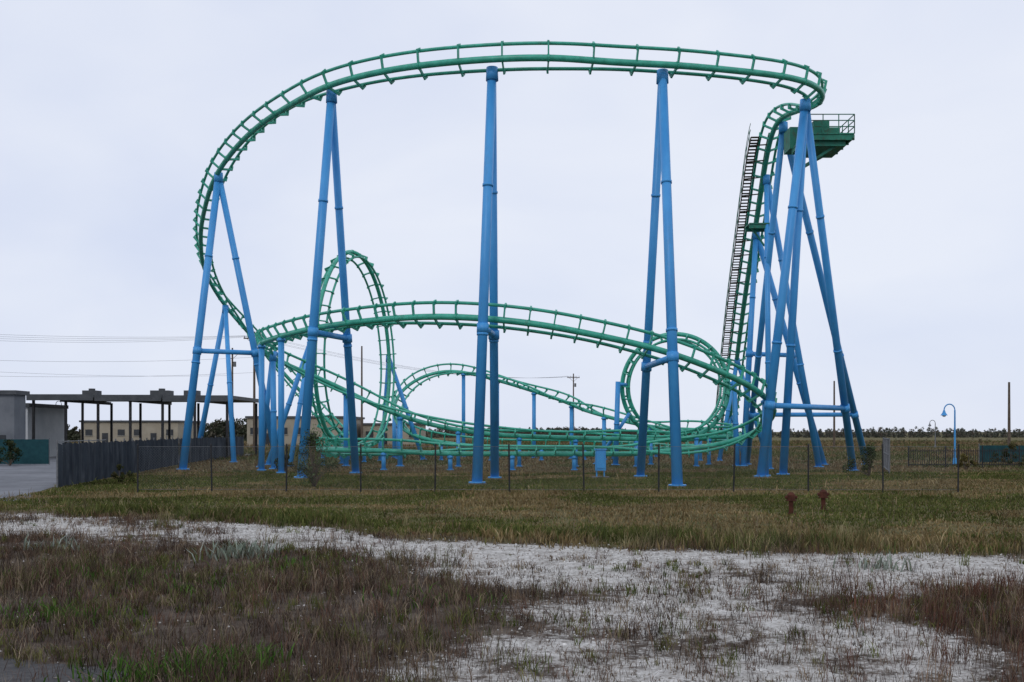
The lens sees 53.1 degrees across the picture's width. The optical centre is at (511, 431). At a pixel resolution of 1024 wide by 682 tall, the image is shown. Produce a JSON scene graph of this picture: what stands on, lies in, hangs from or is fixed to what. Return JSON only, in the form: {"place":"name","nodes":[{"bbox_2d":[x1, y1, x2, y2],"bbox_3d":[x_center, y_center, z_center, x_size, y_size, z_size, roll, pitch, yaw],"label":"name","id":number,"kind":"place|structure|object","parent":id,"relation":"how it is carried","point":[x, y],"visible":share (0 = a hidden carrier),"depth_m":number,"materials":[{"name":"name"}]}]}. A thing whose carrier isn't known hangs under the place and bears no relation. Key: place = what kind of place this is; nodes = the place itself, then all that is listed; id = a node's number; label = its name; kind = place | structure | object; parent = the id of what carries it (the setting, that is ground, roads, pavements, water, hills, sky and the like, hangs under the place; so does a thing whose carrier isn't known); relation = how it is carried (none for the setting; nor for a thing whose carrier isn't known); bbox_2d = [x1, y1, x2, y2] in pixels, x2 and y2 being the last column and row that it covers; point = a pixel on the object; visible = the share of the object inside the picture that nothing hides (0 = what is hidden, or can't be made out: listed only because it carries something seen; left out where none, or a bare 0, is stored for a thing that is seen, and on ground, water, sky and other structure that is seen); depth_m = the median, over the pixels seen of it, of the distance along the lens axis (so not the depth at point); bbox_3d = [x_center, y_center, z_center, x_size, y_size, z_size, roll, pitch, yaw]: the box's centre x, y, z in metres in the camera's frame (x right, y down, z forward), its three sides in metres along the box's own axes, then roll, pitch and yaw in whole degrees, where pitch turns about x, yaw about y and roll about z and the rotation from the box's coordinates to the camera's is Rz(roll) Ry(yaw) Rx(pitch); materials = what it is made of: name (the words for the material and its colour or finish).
{"place":"outdoors","nodes":[
{"label":"outdoors","id":0,"kind":"place"},
{"bbox_2d":[0,456,55,500],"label":"asphalt road","id":1,"kind":"structure","parent":0,"point":[15,479],"depth_m":54.11,"materials":[{"name":"grey asphalt"}]},
{"bbox_2d":[0,439,22,465],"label":"bush","id":2,"kind":"object","parent":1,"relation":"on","point":[10,445],"visible":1,"depth_m":74.41,"materials":[{"name":"green plant"}]},
{"bbox_2d":[0,395,25,438],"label":"walls","id":3,"kind":"structure","parent":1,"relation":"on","point":[13,416],"depth_m":86.00,"materials":[{"name":"grey concrete"}]},
{"bbox_2d":[0,390,29,394],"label":"roof","id":4,"kind":"structure","parent":3,"relation":"on","point":[10,392],"depth_m":85.98,"materials":[{"name":"metal"}]},
{"bbox_2d":[0,438,49,464],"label":"windscreen fence","id":5,"kind":"object","parent":1,"relation":"on","point":[35,451],"visible":0.73,"depth_m":76.92,"materials":[{"name":"fabric"}]},
{"bbox_2d":[26,407,63,456],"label":"walls","id":6,"kind":"structure","parent":0,"point":[49,422],"depth_m":100.30,"materials":[{"name":"grey concrete"}]},
{"bbox_2d":[26,403,68,408],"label":"roof","id":7,"kind":"structure","parent":6,"relation":"on","point":[46,405],"depth_m":99.53,"materials":[{"name":"metal"}]},
{"bbox_2d":[0,432,1023,681],"bbox_3d":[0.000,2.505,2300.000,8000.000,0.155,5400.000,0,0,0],"label":"ground","id":8,"kind":"structure","parent":0,"point":[496,674],"depth_m":14.69,"materials":[{"name":"green plant"}]},
{"bbox_2d":[111,464,134,483],"bbox_3d":[-18.454,2.010,48.499,0.966,1.000,1.098,0,0,16],"label":"bush","id":9,"kind":"object","parent":8,"relation":"on","point":[122,475],"visible":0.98,"depth_m":48.57,"materials":[{"name":"green plant"}]},
{"bbox_2d":[79,420,200,442],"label":"beige warehouse","id":10,"kind":"structure","parent":8,"relation":"on","point":[151,429],"depth_m":190.00,"materials":[{"name":"metal"}]},
{"bbox_2d":[85,429,172,441],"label":"windows and doors","id":11,"kind":"structure","parent":10,"relation":"in","point":[87,431],"depth_m":189.91,"materials":[{"name":"black glass"}]},
{"bbox_2d":[26,388,258,456],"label":"open pavilion","id":12,"kind":"structure","parent":8,"relation":"on","point":[162,396],"depth_m":94.50,"materials":[{"name":"metal"}]},
{"bbox_2d":[56,435,243,486],"bbox_3d":[-24.062,1.500,74.342,1.133,2.200,59.740,0,0,-7],"label":"windscreen fence","id":13,"kind":"object","parent":8,"relation":"on","point":[77,463],"visible":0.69,"depth_m":56.60,"materials":[{"name":"fabric"}]},
{"bbox_2d":[67,418,246,440],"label":"distant tree line","id":14,"kind":"object","parent":8,"relation":"on","point":[216,429],"visible":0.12,"depth_m":241.22,"materials":[{"name":"green plant"}]},
{"bbox_2d":[231,348,236,390],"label":"utility pole","id":15,"kind":"object","parent":8,"relation":"on","point":[233,364],"visible":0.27,"depth_m":140.89,"materials":[{"name":"brown wood"}]},
{"bbox_2d":[244,332,255,450],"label":"utility pole","id":16,"kind":"object","parent":8,"relation":"on","point":[254,392],"visible":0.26,"depth_m":119.87,"materials":[{"name":"brown wood"}]},
{"bbox_2d":[0,334,573,377],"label":"power lines","id":17,"kind":"object","parent":16,"relation":"attached to","point":[203,359],"visible":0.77,"depth_m":116.25,"materials":[{"name":"black metal"}]},
{"bbox_2d":[0,551,507,681],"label":"green weeds","id":18,"kind":"object","parent":8,"relation":"on","point":[119,669],"visible":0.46,"depth_m":11.14,"materials":[{"name":"green plant"}]},
{"bbox_2d":[274,454,292,471],"bbox_3d":[-13.516,1.909,60.418,1.091,1.201,1.216,0,0,-22],"label":"bush","id":19,"kind":"object","parent":8,"relation":"on","point":[288,462],"visible":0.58,"depth_m":60.45,"materials":[{"name":"green plant"}]},
{"bbox_2d":[245,416,364,445],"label":"beige warehouse","id":20,"kind":"structure","parent":8,"relation":"on","point":[289,427],"depth_m":170.00,"materials":[{"name":"metal"}]},
{"bbox_2d":[250,428,342,445],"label":"windows and doors","id":21,"kind":"structure","parent":20,"relation":"in","point":[251,429],"depth_m":169.94,"materials":[{"name":"black glass"}]},
{"bbox_2d":[292,424,340,486],"bbox_3d":[-8.855,1.085,45.814,2.088,2.884,2.590,0,0,30],"label":"young tree","id":22,"kind":"object","parent":8,"relation":"on","point":[312,476],"visible":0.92,"depth_m":45.88,"materials":[{"name":"green plant"}]},
{"bbox_2d":[361,346,362,445],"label":"utility pole","id":23,"kind":"object","parent":8,"relation":"on","point":[361,392],"visible":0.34,"depth_m":149.90,"materials":[{"name":"brown wood"}]},
{"bbox_2d":[363,423,425,445],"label":"beige warehouse","id":24,"kind":"structure","parent":8,"relation":"on","point":[367,429],"depth_m":178.00,"materials":[{"name":"metal"}]},
{"bbox_2d":[366,431,416,445],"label":"windows and doors","id":25,"kind":"structure","parent":24,"relation":"in","point":[367,432],"depth_m":177.92,"materials":[{"name":"black glass"}]},
{"bbox_2d":[23,533,911,574],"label":"pale sage weeds","id":26,"kind":"object","parent":8,"relation":"on","point":[223,551],"visible":0.72,"depth_m":19.83,"materials":[{"name":"green plant"}]},
{"bbox_2d":[0,491,1023,681],"bbox_3d":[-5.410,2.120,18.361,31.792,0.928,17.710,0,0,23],"label":"dead weeds","id":27,"kind":"object","parent":8,"relation":"on","point":[1003,615],"visible":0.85,"depth_m":14.20,"materials":[{"name":"brown plant"}]},
{"bbox_2d":[0,468,1023,559],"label":"lawn grass","id":28,"kind":"structure","parent":8,"relation":"on","point":[487,529],"depth_m":35.06,"materials":[{"name":"green plant"}]},
{"bbox_2d":[0,509,1023,681],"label":"gravel weeds","id":29,"kind":"object","parent":8,"relation":"on","point":[613,601],"visible":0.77,"depth_m":13.50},
{"bbox_2d":[0,513,1023,681],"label":"gravel stones","id":30,"kind":"object","parent":8,"relation":"on","point":[600,568],"visible":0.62,"depth_m":17.64,"materials":[{"name":"grey gravel"}]},
{"bbox_2d":[0,494,1023,565],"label":"tall grass tufts","id":31,"kind":"object","parent":8,"relation":"on","point":[651,535],"visible":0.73,"depth_m":22.15,"materials":[{"name":"plant"}]},
{"bbox_2d":[177,40,866,487],"bbox_3d":[1.027,-8.498,72.750,50.697,22.596,56.154,0,0,-10],"label":"roller coaster","id":32,"kind":"object","parent":8,"relation":"on","point":[813,140],"visible":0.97,"depth_m":59.43,"materials":[{"name":"green paint"}]},
{"bbox_2d":[67,439,1023,472],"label":"field grass","id":33,"kind":"structure","parent":8,"relation":"on","point":[829,451],"depth_m":85.22,"materials":[{"name":"green plant"}]},
{"bbox_2d":[426,426,666,437],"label":"distant tree line","id":34,"kind":"object","parent":8,"relation":"on","point":[537,433],"visible":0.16,"depth_m":395.21,"materials":[{"name":"green plant"}]},
{"bbox_2d":[137,444,958,492],"bbox_3d":[1.435,1.600,41.976,33.666,2.201,0.275,0,0,0],"label":"chain link fence","id":35,"kind":"object","parent":8,"relation":"on","point":[509,454],"visible":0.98,"depth_m":42.00,"materials":[{"name":"black metal"}]},
{"bbox_2d":[567,374,579,401],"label":"utility pole","id":36,"kind":"object","parent":8,"relation":"on","point":[574,384],"visible":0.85,"depth_m":199.87,"materials":[{"name":"brown wood"}]},
{"bbox_2d":[592,449,608,477],"bbox_3d":[4.750,1.725,55.000,0.900,1.590,0.700,0,0,0],"label":"electrical cabinet","id":37,"kind":"object","parent":8,"relation":"on","point":[599,453],"visible":0.78,"depth_m":54.75,"materials":[{"name":"blue metal"}]},
{"bbox_2d":[785,492,797,513],"bbox_3d":[8.450,2.231,31.000,0.334,0.780,0.316,0,0,42],"label":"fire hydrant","id":38,"kind":"object","parent":8,"relation":"on","point":[790,497],"visible":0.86,"depth_m":30.93,"materials":[{"name":"metal"}]},
{"bbox_2d":[817,489,828,510],"bbox_3d":[9.850,2.229,32.400,0.334,0.780,0.316,0,0,-42],"label":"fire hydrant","id":39,"kind":"object","parent":8,"relation":"on","point":[822,494],"visible":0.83,"depth_m":32.34,"materials":[{"name":"metal"}]},
{"bbox_2d":[630,426,1023,437],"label":"distant tree line","id":40,"kind":"object","parent":8,"relation":"on","point":[962,432],"visible":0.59,"depth_m":420.49,"materials":[{"name":"green plant"}]},
{"bbox_2d":[833,381,834,445],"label":"utility pole","id":41,"kind":"object","parent":8,"relation":"on","point":[833,411],"visible":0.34,"depth_m":149.91,"materials":[{"name":"brown wood"}]},
{"bbox_2d":[841,442,876,474],"bbox_3d":[19.527,1.510,57.351,1.995,2.024,2.734,0,0,28],"label":"bush","id":42,"kind":"object","parent":8,"relation":"on","point":[867,464],"visible":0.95,"depth_m":57.00,"materials":[{"name":"green plant"}]},
{"bbox_2d":[883,437,889,470],"bbox_3d":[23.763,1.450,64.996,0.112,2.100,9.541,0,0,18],"label":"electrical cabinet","id":43,"kind":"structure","parent":8,"relation":"on","point":[886,450],"depth_m":64.45,"materials":[{"name":"metal"}]},
{"bbox_2d":[793,438,1021,445],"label":"distant hedge","id":44,"kind":"object","parent":8,"relation":"on","point":[980,441],"visible":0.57,"depth_m":187.62,"materials":[{"name":"green plant"}]},
{"bbox_2d":[928,420,935,447],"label":"street lamp","id":45,"kind":"object","parent":8,"relation":"on","point":[929,425],"visible":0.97,"depth_m":149.94,"materials":[{"name":"metal"}]},
{"bbox_2d":[941,404,956,463],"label":"street lamp","id":46,"kind":"object","parent":8,"relation":"on","point":[943,414],"visible":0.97,"depth_m":76.95,"materials":[{"name":"blue metal"}]},
{"bbox_2d":[908,446,1023,466],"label":"iron picket fence","id":47,"kind":"object","parent":8,"relation":"on","point":[952,464],"visible":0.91,"depth_m":70.98,"materials":[{"name":"black metal"}]},
{"bbox_2d":[956,453,977,469],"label":"bush","id":48,"kind":"object","parent":8,"relation":"on","point":[964,459],"visible":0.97,"depth_m":66.75,"materials":[{"name":"green plant"}]},
{"bbox_2d":[979,444,1023,462],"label":"windscreen fence","id":49,"kind":"object","parent":8,"relation":"on","point":[993,447],"visible":0.42,"depth_m":79.92,"materials":[{"name":"fabric"}]},
{"bbox_2d":[990,442,1023,463],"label":"bush","id":50,"kind":"object","parent":8,"relation":"on","point":[1011,446],"visible":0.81,"depth_m":74.97,"materials":[{"name":"green plant"}]},
{"bbox_2d":[1007,382,1010,444],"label":"utility pole","id":51,"kind":"object","parent":8,"relation":"on","point":[1009,429],"visible":0.66,"depth_m":109.90,"materials":[{"name":"brown wood"}]},
{"bbox_2d":[0,0,1023,431],"label":"sky","id":52,"kind":"structure","parent":0,"point":[114,114],"materials":[{"name":"white"}]}
]}

